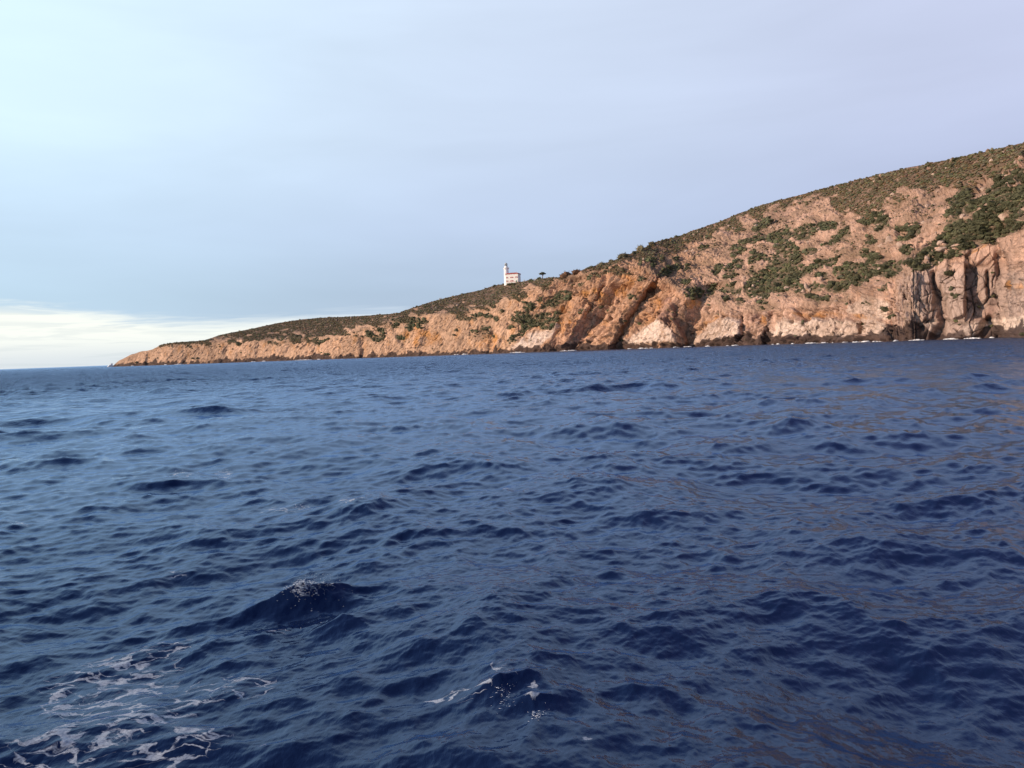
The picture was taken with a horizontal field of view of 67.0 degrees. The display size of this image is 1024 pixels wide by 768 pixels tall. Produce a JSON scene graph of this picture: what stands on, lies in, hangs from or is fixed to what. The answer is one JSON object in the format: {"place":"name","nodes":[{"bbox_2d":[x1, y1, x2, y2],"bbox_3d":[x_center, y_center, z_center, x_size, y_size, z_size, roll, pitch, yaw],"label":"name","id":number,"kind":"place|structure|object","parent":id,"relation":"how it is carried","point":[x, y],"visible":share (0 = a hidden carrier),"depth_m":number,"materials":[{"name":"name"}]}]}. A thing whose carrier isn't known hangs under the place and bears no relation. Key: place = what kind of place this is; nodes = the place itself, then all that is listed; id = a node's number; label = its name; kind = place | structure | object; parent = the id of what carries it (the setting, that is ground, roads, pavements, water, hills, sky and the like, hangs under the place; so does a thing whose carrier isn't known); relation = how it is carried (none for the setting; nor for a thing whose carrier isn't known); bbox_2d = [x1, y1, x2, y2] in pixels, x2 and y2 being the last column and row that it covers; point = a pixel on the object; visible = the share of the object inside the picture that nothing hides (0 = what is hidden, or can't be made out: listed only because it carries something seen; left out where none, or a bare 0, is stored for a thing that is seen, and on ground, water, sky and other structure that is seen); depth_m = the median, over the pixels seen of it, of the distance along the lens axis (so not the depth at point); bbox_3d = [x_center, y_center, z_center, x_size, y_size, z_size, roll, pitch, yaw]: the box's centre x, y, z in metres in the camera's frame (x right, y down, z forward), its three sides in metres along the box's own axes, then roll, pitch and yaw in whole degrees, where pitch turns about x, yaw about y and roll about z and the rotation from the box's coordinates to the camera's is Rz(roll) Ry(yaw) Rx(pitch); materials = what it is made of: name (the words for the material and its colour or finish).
{"place":"outdoors","nodes":[
{"label":"outdoors","id":0,"kind":"place"},
{"bbox_2d":[0,337,1023,767],"bbox_3d":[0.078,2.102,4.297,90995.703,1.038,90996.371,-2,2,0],"label":"sea","id":1,"kind":"structure","parent":0,"point":[808,555],"depth_m":8.60,"materials":[{"name":"blue liquid"}]},
{"bbox_2d":[274,573,351,622],"bbox_3d":[-1.811,1.937,7.059,0.715,0.289,0.834,-3,3,-14],"label":"spray","id":2,"kind":"object","parent":1,"relation":"on","point":[304,581],"visible":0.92,"depth_m":7.28,"materials":[{"name":"liquid"}]},
{"bbox_2d":[132,337,994,365],"bbox_3d":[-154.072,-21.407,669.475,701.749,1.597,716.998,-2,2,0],"label":"surf","id":3,"kind":"structure","parent":1,"relation":"on","point":[736,345],"depth_m":400.80,"materials":[{"name":"white liquid"}]},
{"bbox_2d":[0,0,1023,368],"label":"sky","id":4,"kind":"structure","parent":0,"point":[171,171],"materials":[{"name":"blue"}]},
{"bbox_2d":[112,143,1023,366],"bbox_3d":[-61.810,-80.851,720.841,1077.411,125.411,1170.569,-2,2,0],"label":"headland","id":5,"kind":"structure","parent":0,"point":[923,304],"depth_m":536.54,"materials":[{"name":"stone"}]},
{"bbox_2d":[503,263,520,285],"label":"lighthouse","id":6,"kind":"object","parent":5,"relation":"on","point":[512,277],"visible":0.98,"depth_m":810.97,"materials":[{"name":"white paint"}]},
{"bbox_2d":[558,271,570,278],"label":"bush","id":7,"kind":"object","parent":5,"relation":"on","point":[563,275],"visible":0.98,"depth_m":666.49,"materials":[{"name":"green plant"}]},
{"bbox_2d":[572,269,580,274],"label":"bush","id":8,"kind":"object","parent":5,"relation":"on","point":[575,272],"visible":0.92,"depth_m":658.79,"materials":[{"name":"green plant"}]},
{"bbox_2d":[131,168,1023,362],"bbox_3d":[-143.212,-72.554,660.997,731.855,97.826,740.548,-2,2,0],"label":"shrub cover","id":9,"kind":"object","parent":5,"relation":"on","point":[767,220],"visible":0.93,"depth_m":510.62,"materials":[{"name":"green plant"}]},
{"bbox_2d":[159,142,1023,348],"bbox_3d":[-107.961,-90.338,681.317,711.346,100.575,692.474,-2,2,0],"label":"scrub","id":10,"kind":"object","parent":5,"relation":"on","point":[941,179],"visible":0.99,"depth_m":624.33,"materials":[{"name":"green plant"}]},
{"bbox_2d":[216,188,1006,338],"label":"dry tufts","id":11,"kind":"object","parent":5,"relation":"on","point":[852,243],"visible":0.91,"depth_m":548.94,"materials":[{"name":"beige plant"}]},
{"bbox_2d":[616,253,627,258],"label":"bush","id":12,"kind":"object","parent":5,"relation":"on","point":[620,256],"visible":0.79,"depth_m":633.23,"materials":[{"name":"green plant"}]},
{"bbox_2d":[238,151,1016,339],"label":"scattered stones","id":13,"kind":"object","parent":5,"relation":"on","point":[892,193],"visible":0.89,"depth_m":476.53,"materials":[{"name":"beige stone"}]},
{"bbox_2d":[637,245,644,251],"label":"bush","id":14,"kind":"object","parent":5,"relation":"on","point":[640,248],"visible":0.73,"depth_m":645.38,"materials":[{"name":"green plant"}]},
{"bbox_2d":[804,292,815,296],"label":"shrub","id":15,"kind":"object","parent":5,"relation":"on","point":[810,294],"visible":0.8,"depth_m":435.64,"materials":[{"name":"green plant"}]},
{"bbox_2d":[813,258,821,263],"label":"shrub","id":16,"kind":"object","parent":5,"relation":"on","point":[817,260],"visible":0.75,"depth_m":469.21,"materials":[{"name":"green plant"}]},
{"bbox_2d":[834,285,841,290],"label":"shrub","id":17,"kind":"object","parent":5,"relation":"on","point":[837,288],"visible":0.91,"depth_m":415.86,"materials":[{"name":"green plant"}]},
{"bbox_2d":[860,247,868,252],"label":"shrub","id":18,"kind":"object","parent":5,"relation":"on","point":[865,250],"visible":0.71,"depth_m":415.22,"materials":[{"name":"green plant"}]},
{"bbox_2d":[873,254,882,259],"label":"shrub","id":19,"kind":"object","parent":5,"relation":"on","point":[877,256],"visible":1,"depth_m":389.36,"materials":[{"name":"green plant"}]},
{"bbox_2d":[879,264,887,268],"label":"shrub","id":20,"kind":"object","parent":5,"relation":"on","point":[883,266],"visible":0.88,"depth_m":371.96,"materials":[{"name":"green plant"}]},
{"bbox_2d":[878,306,891,312],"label":"shrub","id":21,"kind":"object","parent":5,"relation":"on","point":[883,309],"visible":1,"depth_m":350.47,"materials":[{"name":"green plant"}]},
{"bbox_2d":[885,236,892,242],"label":"boulder","id":22,"kind":"object","parent":5,"relation":"on","point":[889,238],"visible":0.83,"depth_m":391.28,"materials":[{"name":"stone"}]},
{"bbox_2d":[886,269,895,275],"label":"shrub","id":23,"kind":"object","parent":5,"relation":"on","point":[891,272],"visible":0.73,"depth_m":363.20,"materials":[{"name":"green plant"}]},
{"bbox_2d":[886,313,895,319],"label":"shrub","id":24,"kind":"object","parent":5,"relation":"on","point":[891,315],"visible":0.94,"depth_m":344.72,"materials":[{"name":"green plant"}]},
{"bbox_2d":[904,259,912,265],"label":"shrub","id":25,"kind":"object","parent":5,"relation":"on","point":[909,262],"visible":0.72,"depth_m":347.57,"materials":[{"name":"green plant"}]},
{"bbox_2d":[904,233,915,240],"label":"shrub","id":26,"kind":"object","parent":5,"relation":"on","point":[908,237],"visible":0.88,"depth_m":373.35,"materials":[{"name":"green plant"}]},
{"bbox_2d":[909,223,919,229],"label":"shrub","id":27,"kind":"object","parent":5,"relation":"on","point":[914,227],"visible":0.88,"depth_m":378.09,"materials":[{"name":"green plant"}]},
{"bbox_2d":[910,261,919,267],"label":"shrub","id":28,"kind":"object","parent":5,"relation":"on","point":[916,264],"visible":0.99,"depth_m":343.94,"materials":[{"name":"green plant"}]},
{"bbox_2d":[916,263,928,269],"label":"shrub","id":29,"kind":"object","parent":5,"relation":"on","point":[922,266],"visible":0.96,"depth_m":341.60,"materials":[{"name":"green plant"}]},
{"bbox_2d":[919,250,926,255],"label":"shrub","id":30,"kind":"object","parent":5,"relation":"on","point":[923,253],"visible":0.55,"depth_m":351.85,"materials":[{"name":"green plant"}]},
{"bbox_2d":[933,253,944,258],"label":"shrub","id":31,"kind":"object","parent":5,"relation":"on","point":[938,255],"visible":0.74,"depth_m":340.69,"materials":[{"name":"green plant"}]},
{"bbox_2d":[935,247,946,251],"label":"boulder","id":32,"kind":"object","parent":5,"relation":"on","point":[941,249],"visible":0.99,"depth_m":340.26,"materials":[{"name":"stone"}]},
{"bbox_2d":[942,212,954,218],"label":"shrub","id":33,"kind":"object","parent":5,"relation":"on","point":[947,214],"visible":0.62,"depth_m":358.31,"materials":[{"name":"green plant"}]},
{"bbox_2d":[943,269,954,275],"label":"shrub","id":34,"kind":"object","parent":5,"relation":"on","point":[948,273],"visible":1,"depth_m":331.00,"materials":[{"name":"green plant"}]},
{"bbox_2d":[947,252,956,257],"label":"shrub","id":35,"kind":"object","parent":5,"relation":"on","point":[951,255],"visible":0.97,"depth_m":333.89,"materials":[{"name":"green plant"}]},
{"bbox_2d":[953,244,965,250],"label":"shrub","id":36,"kind":"object","parent":5,"relation":"on","point":[958,247],"visible":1,"depth_m":331.61,"materials":[{"name":"green plant"}]},
{"bbox_2d":[953,235,966,240],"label":"shrub","id":37,"kind":"object","parent":5,"relation":"on","point":[963,236],"visible":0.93,"depth_m":335.22,"materials":[{"name":"green plant"}]},
{"bbox_2d":[959,241,969,247],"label":"shrub","id":38,"kind":"object","parent":5,"relation":"on","point":[964,244],"visible":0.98,"depth_m":330.69,"materials":[{"name":"green plant"}]},
{"bbox_2d":[964,203,976,211],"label":"shrub","id":39,"kind":"object","parent":5,"relation":"on","point":[969,207],"visible":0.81,"depth_m":346.24,"materials":[{"name":"green plant"}]},
{"bbox_2d":[966,235,976,240],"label":"shrub","id":40,"kind":"object","parent":5,"relation":"on","point":[971,237],"visible":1,"depth_m":332.88,"materials":[{"name":"green plant"}]},
{"bbox_2d":[973,213,979,219],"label":"shrub","id":41,"kind":"object","parent":5,"relation":"on","point":[976,217],"visible":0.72,"depth_m":334.48,"materials":[{"name":"green plant"}]},
{"bbox_2d":[973,218,985,224],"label":"shrub","id":42,"kind":"object","parent":5,"relation":"on","point":[977,221],"visible":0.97,"depth_m":332.63,"materials":[{"name":"green plant"}]},
{"bbox_2d":[977,195,988,200],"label":"shrub","id":43,"kind":"object","parent":5,"relation":"on","point":[983,198],"visible":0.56,"depth_m":341.26,"materials":[{"name":"green plant"}]},
{"bbox_2d":[978,204,989,209],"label":"shrub","id":44,"kind":"object","parent":5,"relation":"on","point":[983,206],"visible":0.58,"depth_m":332.69,"materials":[{"name":"green plant"}]},
{"bbox_2d":[978,211,993,217],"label":"shrub","id":45,"kind":"object","parent":5,"relation":"on","point":[985,214],"visible":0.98,"depth_m":329.26,"materials":[{"name":"green plant"}]},
{"bbox_2d":[983,235,993,240],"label":"shrub","id":46,"kind":"object","parent":5,"relation":"on","point":[988,238],"visible":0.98,"depth_m":327.50,"materials":[{"name":"green plant"}]},
{"bbox_2d":[985,199,999,205],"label":"shrub","id":47,"kind":"object","parent":5,"relation":"on","point":[990,203],"visible":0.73,"depth_m":327.37,"materials":[{"name":"green plant"}]},
{"bbox_2d":[992,174,1002,181],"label":"shrub","id":48,"kind":"object","parent":5,"relation":"on","point":[997,178],"visible":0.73,"depth_m":349.75,"materials":[{"name":"green plant"}]},
{"bbox_2d":[994,223,1003,229],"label":"shrub","id":49,"kind":"object","parent":5,"relation":"on","point":[999,226],"visible":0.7,"depth_m":325.66,"materials":[{"name":"green plant"}]},
{"bbox_2d":[995,179,1005,186],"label":"shrub","id":50,"kind":"object","parent":5,"relation":"on","point":[1000,183],"visible":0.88,"depth_m":335.12,"materials":[{"name":"green plant"}]},
{"bbox_2d":[998,213,1005,220],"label":"boulder","id":51,"kind":"object","parent":5,"relation":"on","point":[1002,216],"visible":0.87,"depth_m":321.25,"materials":[{"name":"stone"}]},
{"bbox_2d":[1000,186,1009,192],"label":"shrub","id":52,"kind":"object","parent":5,"relation":"on","point":[1002,189],"visible":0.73,"depth_m":327.29,"materials":[{"name":"green plant"}]},
{"bbox_2d":[1008,198,1019,205],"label":"shrub","id":53,"kind":"object","parent":5,"relation":"on","point":[1015,203],"visible":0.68,"depth_m":309.62,"materials":[{"name":"green plant"}]},
{"bbox_2d":[1010,167,1021,173],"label":"shrub","id":54,"kind":"object","parent":5,"relation":"on","point":[1016,171],"visible":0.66,"depth_m":334.93,"materials":[{"name":"green plant"}]},
{"bbox_2d":[1009,192,1023,199],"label":"shrub","id":55,"kind":"object","parent":5,"relation":"on","point":[1017,196],"visible":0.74,"depth_m":308.87,"materials":[{"name":"green plant"}]},
{"bbox_2d":[1014,221,1023,225],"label":"shrub","id":56,"kind":"object","parent":5,"relation":"on","point":[1018,223],"visible":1,"depth_m":287.60,"materials":[{"name":"green plant"}]}
]}

